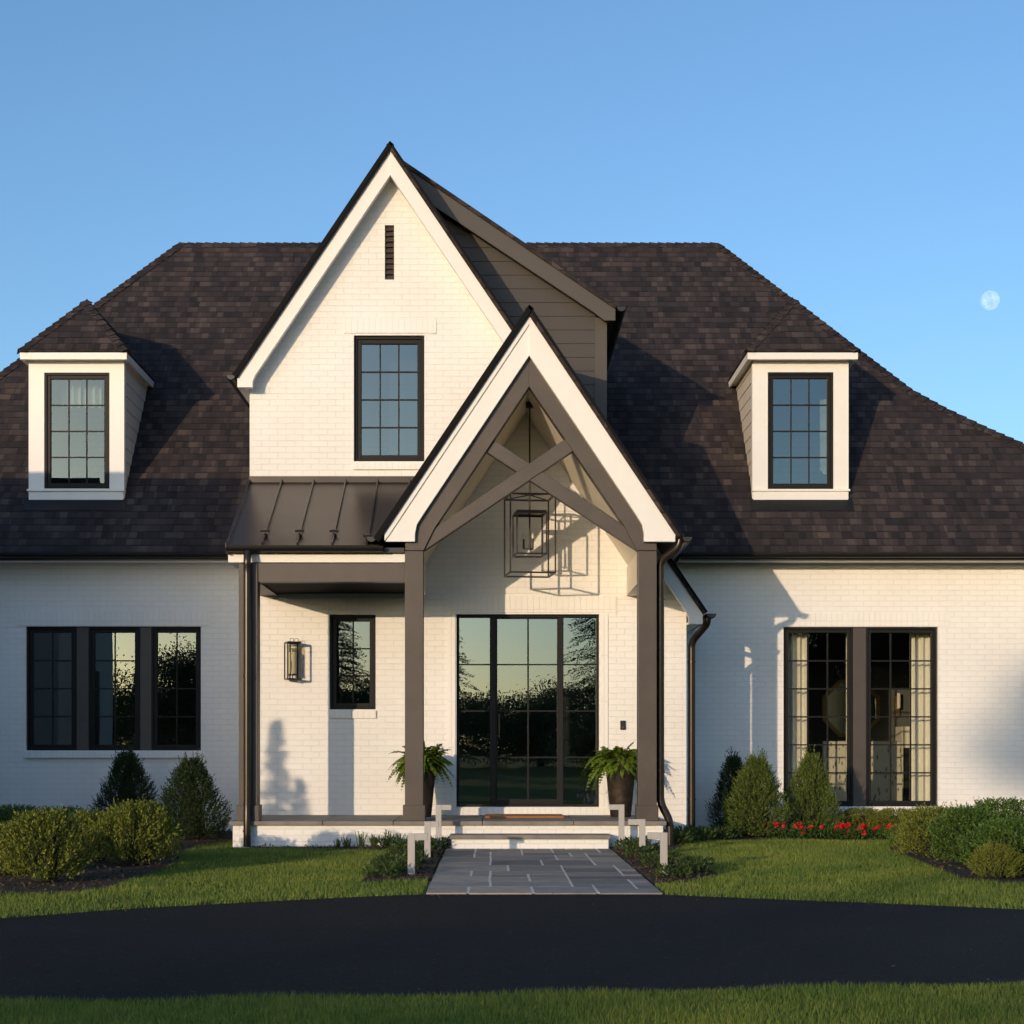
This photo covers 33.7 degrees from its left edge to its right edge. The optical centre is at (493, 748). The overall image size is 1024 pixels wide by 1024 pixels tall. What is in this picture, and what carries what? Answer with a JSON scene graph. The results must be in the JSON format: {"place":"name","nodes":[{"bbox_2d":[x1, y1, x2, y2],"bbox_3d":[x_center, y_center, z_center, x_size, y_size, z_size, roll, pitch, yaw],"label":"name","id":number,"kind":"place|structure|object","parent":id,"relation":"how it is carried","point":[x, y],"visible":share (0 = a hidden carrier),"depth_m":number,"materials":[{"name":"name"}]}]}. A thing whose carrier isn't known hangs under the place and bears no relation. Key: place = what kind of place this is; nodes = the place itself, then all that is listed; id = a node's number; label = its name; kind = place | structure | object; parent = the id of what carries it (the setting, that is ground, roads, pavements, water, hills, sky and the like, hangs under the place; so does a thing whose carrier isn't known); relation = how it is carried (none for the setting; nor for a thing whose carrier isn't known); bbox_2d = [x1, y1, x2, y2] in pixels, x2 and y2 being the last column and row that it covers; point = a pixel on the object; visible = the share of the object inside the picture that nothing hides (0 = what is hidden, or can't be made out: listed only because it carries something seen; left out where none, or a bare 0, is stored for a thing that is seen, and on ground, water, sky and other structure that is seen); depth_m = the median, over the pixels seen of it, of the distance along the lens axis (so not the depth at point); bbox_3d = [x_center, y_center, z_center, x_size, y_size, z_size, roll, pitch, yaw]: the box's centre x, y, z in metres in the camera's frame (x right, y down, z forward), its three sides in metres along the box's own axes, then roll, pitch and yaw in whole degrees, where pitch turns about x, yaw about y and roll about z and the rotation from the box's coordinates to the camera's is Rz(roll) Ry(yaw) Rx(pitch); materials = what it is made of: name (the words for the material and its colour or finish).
{"place":"outdoors","nodes":[
{"label":"outdoors","id":0,"kind":"place"},
{"bbox_2d":[0,894,1023,1001],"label":"driveway","id":1,"kind":"structure","parent":0,"point":[447,944],"depth_m":10.04,"materials":[{"name":"asphalt"}]},
{"bbox_2d":[0,836,1023,1023],"bbox_3d":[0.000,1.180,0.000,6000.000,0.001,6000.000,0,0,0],"label":"ground","id":2,"kind":"structure","parent":0,"point":[424,892],"depth_m":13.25,"materials":[{"name":"plant"}]},
{"bbox_2d":[0,831,232,893],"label":"mulch bed","id":3,"kind":"object","parent":2,"relation":"on","point":[19,888],"visible":0.21,"depth_m":15.50,"materials":[{"name":"brown soil"}]},
{"bbox_2d":[0,820,27,873],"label":"round shrub","id":4,"kind":"object","parent":3,"relation":"on","point":[2,868],"visible":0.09,"depth_m":15.47,"materials":[{"name":"green plant"}]},
{"bbox_2d":[0,803,54,831],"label":"holly shrub","id":5,"kind":"object","parent":3,"relation":"on","point":[8,810],"visible":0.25,"depth_m":20.25,"materials":[{"name":"green plant"}]},
{"bbox_2d":[0,804,105,880],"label":"round shrub","id":6,"kind":"object","parent":3,"relation":"on","point":[47,858],"visible":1,"depth_m":14.56,"materials":[{"name":"green plant"}]},
{"bbox_2d":[41,805,90,835],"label":"holly shrub","id":7,"kind":"object","parent":3,"relation":"on","point":[71,809],"visible":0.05,"depth_m":20.96,"materials":[{"name":"green plant"}]},
{"bbox_2d":[55,806,123,860],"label":"round shrub","id":8,"kind":"object","parent":3,"relation":"on","point":[88,816],"visible":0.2,"depth_m":17.27,"materials":[{"name":"green plant"}]},
{"bbox_2d":[84,741,158,819],"bbox_3d":[-4.900,0.516,22.797,0.946,1.263,0.974,0,0,35],"label":"cone shrub","id":9,"kind":"object","parent":3,"relation":"on","point":[125,785],"visible":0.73,"depth_m":22.69,"materials":[{"name":"green plant"}]},
{"bbox_2d":[84,796,184,863],"bbox_3d":[-3.561,0.800,16.909,0.982,0.681,0.988,0,0,-7],"label":"round shrub","id":10,"kind":"object","parent":3,"relation":"on","point":[135,839],"visible":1,"depth_m":16.74,"materials":[{"name":"green plant"}]},
{"bbox_2d":[154,749,233,838],"bbox_3d":[-3.845,0.564,21.555,1.059,1.169,1.029,0,0,14],"label":"cone shrub","id":11,"kind":"object","parent":3,"relation":"on","point":[191,800],"visible":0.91,"depth_m":21.45,"materials":[{"name":"green plant"}]},
{"bbox_2d":[250,846,444,883],"bbox_3d":[-1.735,1.190,17.435,2.330,0.060,5.370,0,0,0],"label":"mulch bed","id":12,"kind":"object","parent":2,"relation":"on","point":[379,878],"visible":0.23,"depth_m":16.83,"materials":[{"name":"brown soil"}]},
{"bbox_2d":[333,838,342,847],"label":"grass tuft","id":13,"kind":"object","parent":12,"relation":"on","point":[337,842],"visible":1,"depth_m":19.89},
{"bbox_2d":[341,834,353,847],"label":"grass tuft","id":14,"kind":"object","parent":12,"relation":"on","point":[347,843],"visible":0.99,"depth_m":19.90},
{"bbox_2d":[349,829,367,847],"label":"grass tuft","id":15,"kind":"object","parent":12,"relation":"on","point":[361,841],"visible":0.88,"depth_m":19.89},
{"bbox_2d":[364,833,376,847],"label":"grass tuft","id":16,"kind":"object","parent":12,"relation":"on","point":[371,843],"visible":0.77,"depth_m":19.89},
{"bbox_2d":[362,861,400,876],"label":"perennial plant","id":17,"kind":"object","parent":12,"relation":"on","point":[376,868],"visible":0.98,"depth_m":15.27,"materials":[{"name":"green plant"}]},
{"bbox_2d":[370,835,400,847],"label":"perennial plant","id":18,"kind":"object","parent":12,"relation":"on","point":[385,841],"visible":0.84,"depth_m":19.70,"materials":[{"name":"green plant"}]},
{"bbox_2d":[378,829,393,846],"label":"grass tuft","id":19,"kind":"object","parent":12,"relation":"on","point":[390,836],"visible":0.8,"depth_m":19.91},
{"bbox_2d":[371,852,404,866],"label":"perennial plant","id":20,"kind":"object","parent":12,"relation":"on","point":[380,859],"visible":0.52,"depth_m":16.46,"materials":[{"name":"green plant"}]},
{"bbox_2d":[385,844,415,856],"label":"perennial plant","id":21,"kind":"object","parent":12,"relation":"on","point":[394,849],"visible":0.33,"depth_m":17.79,"materials":[{"name":"green plant"}]},
{"bbox_2d":[382,857,422,871],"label":"perennial plant","id":22,"kind":"object","parent":12,"relation":"on","point":[402,863],"visible":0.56,"depth_m":15.86,"materials":[{"name":"green plant"}]},
{"bbox_2d":[393,838,423,850],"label":"perennial plant","id":23,"kind":"object","parent":12,"relation":"on","point":[403,842],"visible":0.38,"depth_m":19.15,"materials":[{"name":"green plant"}]},
{"bbox_2d":[392,849,429,863],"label":"perennial plant","id":24,"kind":"object","parent":12,"relation":"on","point":[420,853],"visible":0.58,"depth_m":17.07,"materials":[{"name":"green plant"}]},
{"bbox_2d":[408,833,426,874],"bbox_3d":[-0.698,0.980,15.600,0.181,0.400,0.050,0,0,0],"label":"path light","id":25,"kind":"object","parent":12,"relation":"on","point":[412,837],"visible":0.79,"depth_m":15.57,"materials":[{"name":"metal"}]},
{"bbox_2d":[402,841,436,854],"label":"perennial plant","id":26,"kind":"object","parent":12,"relation":"on","point":[419,846],"visible":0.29,"depth_m":18.46,"materials":[{"name":"green plant"}]},
{"bbox_2d":[424,821,438,857],"bbox_3d":[-0.657,0.975,18.000,0.151,0.410,0.050,0,0,0],"label":"path light","id":27,"kind":"object","parent":12,"relation":"on","point":[428,825],"visible":0.82,"depth_m":17.98,"materials":[{"name":"metal"}]},
{"bbox_2d":[420,837,445,848],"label":"perennial plant","id":28,"kind":"object","parent":12,"relation":"on","point":[439,844],"visible":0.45,"depth_m":19.57,"materials":[{"name":"green plant"}]},
{"bbox_2d":[431,835,451,846],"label":"perennial plant","id":29,"kind":"object","parent":12,"relation":"on","point":[447,841],"visible":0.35,"depth_m":19.90,"materials":[{"name":"green plant"}]},
{"bbox_2d":[436,805,450,848],"bbox_3d":[-0.578,0.915,19.700,0.181,0.530,0.050,0,0,0],"label":"path light","id":30,"kind":"object","parent":12,"relation":"on","point":[439,808],"visible":0.77,"depth_m":19.68,"materials":[{"name":"metal"}]},
{"bbox_2d":[0,141,1023,848],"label":"house","id":31,"kind":"structure","parent":2,"relation":"on","point":[228,471],"depth_m":24.00,"materials":[{"name":"brick"}]},
{"bbox_2d":[27,627,76,749],"bbox_3d":[-6.281,-0.859,24.100,0.709,1.756,0.100,0,0,0],"label":"window","id":32,"kind":"structure","parent":31,"relation":"in","point":[51,651],"depth_m":24.10,"materials":[{"name":"glass"}]},
{"bbox_2d":[45,373,108,488],"bbox_3d":[-5.972,-4.567,24.305,0.931,1.658,0.100,0,0,0],"label":"window","id":33,"kind":"structure","parent":31,"relation":"in","point":[76,404],"depth_m":24.30,"materials":[{"name":"glass"}]},
{"bbox_2d":[89,627,139,749],"bbox_3d":[-5.390,-0.859,24.100,0.734,1.756,0.100,0,0,0],"label":"window","id":34,"kind":"structure","parent":31,"relation":"in","point":[114,652],"depth_m":24.10,"materials":[{"name":"glass"}]},
{"bbox_2d":[152,627,200,749],"bbox_3d":[-4.508,-0.859,24.100,0.709,1.756,0.100,0,0,0],"label":"window","id":35,"kind":"structure","parent":31,"relation":"in","point":[176,651],"depth_m":24.10,"materials":[{"name":"glass"}]},
{"bbox_2d":[284,638,300,679],"bbox_3d":[-2.602,-1.162,21.876,0.196,0.534,0.257,0,0,-20],"label":"wall lantern","id":36,"kind":"object","parent":31,"relation":"attached to","point":[293,661],"depth_m":21.80,"materials":[{"name":"brown metal"}]},
{"bbox_2d":[330,615,375,708],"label":"window","id":37,"kind":"structure","parent":31,"relation":"in","point":[352,637],"depth_m":22.10,"materials":[{"name":"glass"}]},
{"bbox_2d":[354,337,423,460],"bbox_3d":[-1.355,-4.564,22.100,0.912,1.634,0.100,0,0,0],"label":"window","id":38,"kind":"structure","parent":31,"relation":"in","point":[389,371],"depth_m":22.10,"materials":[{"name":"glass"}]},
{"bbox_2d":[424,759,435,816],"bbox_3d":[-0.912,0.490,21.350,0.400,0.735,0.400,0,0,0],"label":"planter","id":39,"kind":"object","parent":31,"relation":"on","point":[429,779],"visible":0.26,"depth_m":21.23,"materials":[{"name":"ceramic"}]},
{"bbox_2d":[387,741,455,786],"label":"fern","id":40,"kind":"object","parent":39,"relation":"in","point":[433,752],"visible":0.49,"depth_m":21.28,"materials":[{"name":"plant"}]},
{"bbox_2d":[485,814,563,817],"bbox_3d":[0.390,0.843,21.225,0.973,0.030,0.650,0,0,0],"label":"doormat","id":41,"kind":"object","parent":31,"relation":"on","point":[524,816],"visible":1,"depth_m":20.90,"materials":[{"name":"fabric"}]},
{"bbox_2d":[457,615,598,806],"bbox_3d":[0.450,-0.500,22.110,1.854,2.504,0.161,0,0,0],"label":"front door","id":42,"kind":"structure","parent":31,"relation":"in","point":[494,802],"depth_m":22.07,"materials":[{"name":"black metal"}]},
{"bbox_2d":[504,401,555,577],"bbox_3d":[0.456,-3.248,21.100,0.582,2.163,0.582,0,0,-7],"label":"hanging lantern","id":43,"kind":"object","parent":31,"relation":"hanging from","point":[529,513],"visible":0.91,"depth_m":21.09,"materials":[{"name":"brown metal"}]},
{"bbox_2d":[606,761,635,816],"bbox_3d":[1.611,0.490,21.350,0.400,0.735,0.400,0,0,0],"label":"planter","id":44,"kind":"object","parent":31,"relation":"on","point":[620,790],"visible":0.71,"depth_m":21.21,"materials":[{"name":"ceramic"}]},
{"bbox_2d":[584,742,636,791],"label":"fern","id":45,"kind":"object","parent":44,"relation":"in","point":[604,760],"visible":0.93,"depth_m":21.17,"materials":[{"name":"plant"}]},
{"bbox_2d":[620,721,625,729],"bbox_3d":[1.688,-0.310,21.986,0.070,0.120,0.026,0,0,0],"label":"doorbell","id":46,"kind":"object","parent":31,"relation":"attached to","point":[622,725],"visible":1,"depth_m":21.98,"materials":[{"name":"black plastic"}]},
{"bbox_2d":[788,633,806,800],"bbox_3d":[4.382,-0.550,24.420,0.283,2.740,0.084,0,0,0],"label":"curtain","id":47,"kind":"object","parent":31,"relation":"hanging from","point":[797,678],"visible":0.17,"depth_m":24.42,"materials":[{"name":"beige fabric"}]},
{"bbox_2d":[768,373,832,488],"bbox_3d":[4.410,-4.567,24.305,0.936,1.669,0.100,0,0,0],"label":"window","id":48,"kind":"structure","parent":31,"relation":"in","point":[800,405],"depth_m":24.30,"materials":[{"name":"glass"}]},
{"bbox_2d":[784,627,852,805],"bbox_3d":[4.625,-0.458,24.100,0.998,2.547,0.100,0,0,0],"label":"window","id":49,"kind":"structure","parent":31,"relation":"in","point":[849,630],"depth_m":24.07,"materials":[{"name":"black metal"}]},
{"bbox_2d":[817,741,845,800],"bbox_3d":[5.172,0.350,25.625,0.480,0.940,0.551,0,0,0],"label":"dining chair","id":50,"kind":"object","parent":31,"relation":"on","point":[836,758],"visible":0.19,"depth_m":25.35,"materials":[{"name":"beige fabric"}]},
{"bbox_2d":[846,633,846,800],"bbox_3d":[5.123,-0.550,24.421,0.056,2.740,0.082,0,0,0],"label":"curtain","id":51,"kind":"object","parent":31,"relation":"hanging from","point":[846,715],"visible":0.09,"depth_m":24.43,"materials":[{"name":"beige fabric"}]},
{"bbox_2d":[822,680,879,736],"bbox_3d":[5.994,-0.682,28.325,0.961,0.961,0.050,0,0,0],"label":"wall mirror","id":52,"kind":"object","parent":31,"relation":"attached to","point":[837,706],"depth_m":28.33,"materials":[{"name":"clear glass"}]},
{"bbox_2d":[871,741,901,800],"bbox_3d":[5.900,0.350,25.625,0.480,0.940,0.551,0,0,0],"label":"dining chair","id":53,"kind":"object","parent":31,"relation":"on","point":[880,783],"visible":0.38,"depth_m":25.35,"materials":[{"name":"beige fabric"}]},
{"bbox_2d":[894,693,900,715],"bbox_3d":[6.779,-0.733,28.300,0.080,0.400,0.160,0,0,0],"label":"wall sconce","id":54,"kind":"object","parent":31,"relation":"attached to","point":[897,702],"depth_m":28.34,"materials":[{"name":"beige glass"}]},
{"bbox_2d":[866,627,936,805],"bbox_3d":[5.809,-0.458,24.100,1.009,2.547,0.100,0,0,0],"label":"window","id":55,"kind":"structure","parent":31,"relation":"in","point":[932,630],"depth_m":24.07,"materials":[{"name":"black metal"}]},
{"bbox_2d":[911,633,929,800],"bbox_3d":[6.194,-0.550,24.421,0.355,2.740,0.082,0,0,0],"label":"curtain","id":56,"kind":"object","parent":31,"relation":"hanging from","point":[920,706],"visible":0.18,"depth_m":24.42,"materials":[{"name":"beige fabric"}]},
{"bbox_2d":[0,828,1023,890],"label":"bark chips","id":57,"kind":"object","parent":2,"relation":"on","point":[443,847],"visible":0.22,"depth_m":16.25,"materials":[{"name":"wood"}]},
{"bbox_2d":[12,892,1015,998],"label":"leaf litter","id":58,"kind":"object","parent":2,"relation":"on","point":[560,988],"visible":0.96,"depth_m":8.96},
{"bbox_2d":[610,843,717,884],"bbox_3d":[1.845,1.190,17.800,0.910,0.060,6.200,0,0,0],"label":"mulch bed","id":59,"kind":"object","parent":2,"relation":"on","point":[643,872],"visible":0.27,"depth_m":15.87,"materials":[{"name":"brown soil"}]},
{"bbox_2d":[609,804,623,846],"bbox_3d":[1.448,0.915,19.800,0.176,0.530,0.050,0,0,0],"label":"path light","id":60,"kind":"object","parent":59,"relation":"on","point":[620,807],"visible":0.78,"depth_m":19.77,"materials":[{"name":"metal"}]},
{"bbox_2d":[614,838,638,849],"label":"perennial plant","id":61,"kind":"object","parent":59,"relation":"on","point":[628,842],"visible":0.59,"depth_m":19.26,"materials":[{"name":"green plant"}]},
{"bbox_2d":[628,819,644,853],"bbox_3d":[1.554,0.970,18.300,0.186,0.420,0.050,0,0,0],"label":"path light","id":62,"kind":"object","parent":59,"relation":"on","point":[640,823],"visible":0.81,"depth_m":18.27,"materials":[{"name":"metal"}]},
{"bbox_2d":[624,835,651,845],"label":"perennial plant","id":63,"kind":"object","parent":59,"relation":"on","point":[632,839],"visible":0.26,"depth_m":19.89,"materials":[{"name":"green plant"}]},
{"bbox_2d":[623,843,655,856],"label":"perennial plant","id":64,"kind":"object","parent":59,"relation":"on","point":[645,850],"visible":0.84,"depth_m":17.95,"materials":[{"name":"green plant"}]},
{"bbox_2d":[636,840,659,853],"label":"perennial plant","id":65,"kind":"object","parent":59,"relation":"on","point":[656,845],"visible":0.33,"depth_m":18.68,"materials":[{"name":"green plant"}]},
{"bbox_2d":[647,832,667,874],"bbox_3d":[1.517,0.975,15.600,0.181,0.410,0.050,0,0,0],"label":"path light","id":66,"kind":"object","parent":59,"relation":"on","point":[662,837],"visible":0.76,"depth_m":15.57,"materials":[{"name":"metal"}]},
{"bbox_2d":[640,852,677,866],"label":"perennial plant","id":67,"kind":"object","parent":59,"relation":"on","point":[656,858],"visible":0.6,"depth_m":16.47,"materials":[{"name":"green plant"}]},
{"bbox_2d":[652,849,685,861],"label":"perennial plant","id":68,"kind":"object","parent":59,"relation":"on","point":[669,853],"visible":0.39,"depth_m":17.17,"materials":[{"name":"green plant"}]},
{"bbox_2d":[653,861,692,877],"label":"perennial plant","id":69,"kind":"object","parent":59,"relation":"on","point":[667,870],"visible":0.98,"depth_m":15.16,"materials":[{"name":"green plant"}]},
{"bbox_2d":[663,829,693,844],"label":"perennial plant","id":70,"kind":"object","parent":59,"relation":"on","point":[679,836],"visible":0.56,"depth_m":20.47,"materials":[{"name":"green plant"}]},
{"bbox_2d":[672,856,710,872],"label":"perennial plant","id":71,"kind":"object","parent":59,"relation":"on","point":[695,865],"visible":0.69,"depth_m":15.67,"materials":[{"name":"green plant"}]},
{"bbox_2d":[679,854,716,869],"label":"perennial plant","id":72,"kind":"object","parent":59,"relation":"on","point":[698,858],"visible":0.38,"depth_m":16.16,"materials":[{"name":"green plant"}]},
{"bbox_2d":[676,831,1023,883],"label":"mulch bed","id":73,"kind":"object","parent":2,"relation":"on","point":[966,872],"visible":0.18,"depth_m":17.12,"materials":[{"name":"brown soil"}]},
{"bbox_2d":[664,827,700,841],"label":"perennial plant","id":74,"kind":"object","parent":73,"relation":"on","point":[694,836],"visible":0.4,"depth_m":20.95,"materials":[{"name":"green plant"}]},
{"bbox_2d":[675,825,703,838],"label":"perennial plant","id":75,"kind":"object","parent":73,"relation":"on","point":[679,826],"visible":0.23,"depth_m":21.66,"materials":[{"name":"green plant"}]},
{"bbox_2d":[684,825,718,840],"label":"perennial plant","id":76,"kind":"object","parent":73,"relation":"on","point":[703,833],"visible":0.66,"depth_m":21.22,"materials":[{"name":"green plant"}]},
{"bbox_2d":[699,825,734,839],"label":"perennial plant","id":77,"kind":"object","parent":73,"relation":"on","point":[728,830],"visible":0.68,"depth_m":21.55,"materials":[{"name":"green plant"}]},
{"bbox_2d":[704,746,749,829],"bbox_3d":[3.289,0.554,23.208,0.786,1.190,0.775,0,0,0],"label":"cone shrub","id":78,"kind":"object","parent":73,"relation":"on","point":[732,763],"visible":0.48,"depth_m":23.14,"materials":[{"name":"green plant"}]},
{"bbox_2d":[711,824,745,838],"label":"perennial plant","id":79,"kind":"object","parent":73,"relation":"on","point":[739,830],"visible":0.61,"depth_m":21.82,"materials":[{"name":"green plant"}]},
{"bbox_2d":[720,746,796,835],"bbox_3d":[3.469,0.553,22.231,1.028,1.195,1.024,0,0,0],"label":"cone shrub","id":80,"kind":"object","parent":73,"relation":"on","point":[755,810],"visible":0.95,"depth_m":22.05,"materials":[{"name":"green plant"}]},
{"bbox_2d":[764,821,794,837],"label":"flowering plant","id":81,"kind":"object","parent":73,"relation":"on","point":[776,831],"visible":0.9,"depth_m":21.87,"materials":[{"name":"green plant"}]},
{"bbox_2d":[778,822,808,838],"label":"flowering plant","id":82,"kind":"object","parent":73,"relation":"on","point":[794,826],"visible":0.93,"depth_m":21.81,"materials":[{"name":"green plant"}]},
{"bbox_2d":[791,826,822,839],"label":"flowering plant","id":83,"kind":"object","parent":73,"relation":"on","point":[810,830],"visible":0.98,"depth_m":21.70,"materials":[{"name":"green plant"}]},
{"bbox_2d":[782,745,846,828],"bbox_3d":[4.226,0.535,22.593,0.880,1.231,0.884,0,0,-30],"label":"cone shrub","id":84,"kind":"object","parent":73,"relation":"on","point":[809,809],"visible":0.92,"depth_m":22.47,"materials":[{"name":"green plant"}]},
{"bbox_2d":[807,825,832,838],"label":"flowering plant","id":85,"kind":"object","parent":73,"relation":"on","point":[820,827],"visible":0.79,"depth_m":21.77,"materials":[{"name":"green plant"}]},
{"bbox_2d":[817,822,850,838],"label":"flowering plant","id":86,"kind":"object","parent":73,"relation":"on","point":[844,825],"visible":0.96,"depth_m":21.73,"materials":[{"name":"green plant"}]},
{"bbox_2d":[834,822,865,839],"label":"flowering plant","id":87,"kind":"object","parent":73,"relation":"on","point":[861,830],"visible":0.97,"depth_m":21.64,"materials":[{"name":"green plant"}]},
{"bbox_2d":[832,805,886,831],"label":"round shrub","id":88,"kind":"object","parent":73,"relation":"on","point":[856,820],"visible":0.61,"depth_m":22.85,"materials":[{"name":"green plant"}]},
{"bbox_2d":[849,823,877,838],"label":"flowering plant","id":89,"kind":"object","parent":73,"relation":"on","point":[865,827],"visible":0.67,"depth_m":21.71,"materials":[{"name":"green plant"}]},
{"bbox_2d":[865,825,889,838],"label":"flowering plant","id":90,"kind":"object","parent":73,"relation":"on","point":[877,831],"visible":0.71,"depth_m":21.67,"materials":[{"name":"green plant"}]},
{"bbox_2d":[878,824,894,839],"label":"flowering plant","id":91,"kind":"object","parent":73,"relation":"on","point":[881,832],"visible":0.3,"depth_m":21.70,"materials":[{"name":"green plant"}]},
{"bbox_2d":[864,805,911,827],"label":"round shrub","id":92,"kind":"object","parent":73,"relation":"on","point":[886,813],"visible":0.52,"depth_m":22.68,"materials":[{"name":"green plant"}]},
{"bbox_2d":[882,822,918,848],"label":"round shrub","id":93,"kind":"object","parent":73,"relation":"on","point":[890,830],"visible":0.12,"depth_m":19.58,"materials":[{"name":"green plant"}]},
{"bbox_2d":[888,802,961,855],"bbox_3d":[4.711,0.851,18.196,0.930,0.587,0.949,0,0,0],"label":"round shrub","id":94,"kind":"object","parent":73,"relation":"on","point":[920,839],"visible":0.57,"depth_m":18.11,"materials":[{"name":"green plant"}]},
{"bbox_2d":[922,800,1013,862],"bbox_3d":[4.832,0.826,17.026,0.998,0.634,0.982,0,0,0],"label":"round shrub","id":95,"kind":"object","parent":73,"relation":"on","point":[967,816],"visible":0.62,"depth_m":16.90,"materials":[{"name":"green plant"}]},
{"bbox_2d":[946,811,1023,874],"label":"round shrub","id":96,"kind":"object","parent":73,"relation":"on","point":[1006,834],"visible":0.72,"depth_m":15.39,"materials":[{"name":"green plant"}]},
{"bbox_2d":[961,796,1023,833],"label":"holly shrub","id":97,"kind":"object","parent":73,"relation":"on","point":[1013,803],"visible":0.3,"depth_m":20.03,"materials":[{"name":"green plant"}]},
{"bbox_2d":[964,839,1023,877],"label":"round shrub","id":98,"kind":"object","parent":73,"relation":"on","point":[994,865],"visible":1,"depth_m":15.08,"materials":[{"name":"green plant"}]},
{"bbox_2d":[0,0,1023,442],"label":"sky","id":99,"kind":"structure","parent":0,"point":[864,158],"materials":[{"name":"blue"}]},
{"bbox_2d":[426,849,661,894],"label":"path","id":100,"kind":"structure","parent":0,"point":[534,871],"depth_m":15.77,"materials":[{"name":"stone"}]},
{"bbox_2d":[895,727,909,798],"bbox_3d":[6.898,0.225,28.120,0.305,1.190,0.460,0,0,0],"label":"console cabinet","id":101,"kind":"object","parent":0,"point":[902,734],"visible":0.39,"depth_m":27.89,"materials":[{"name":"beige wood"}]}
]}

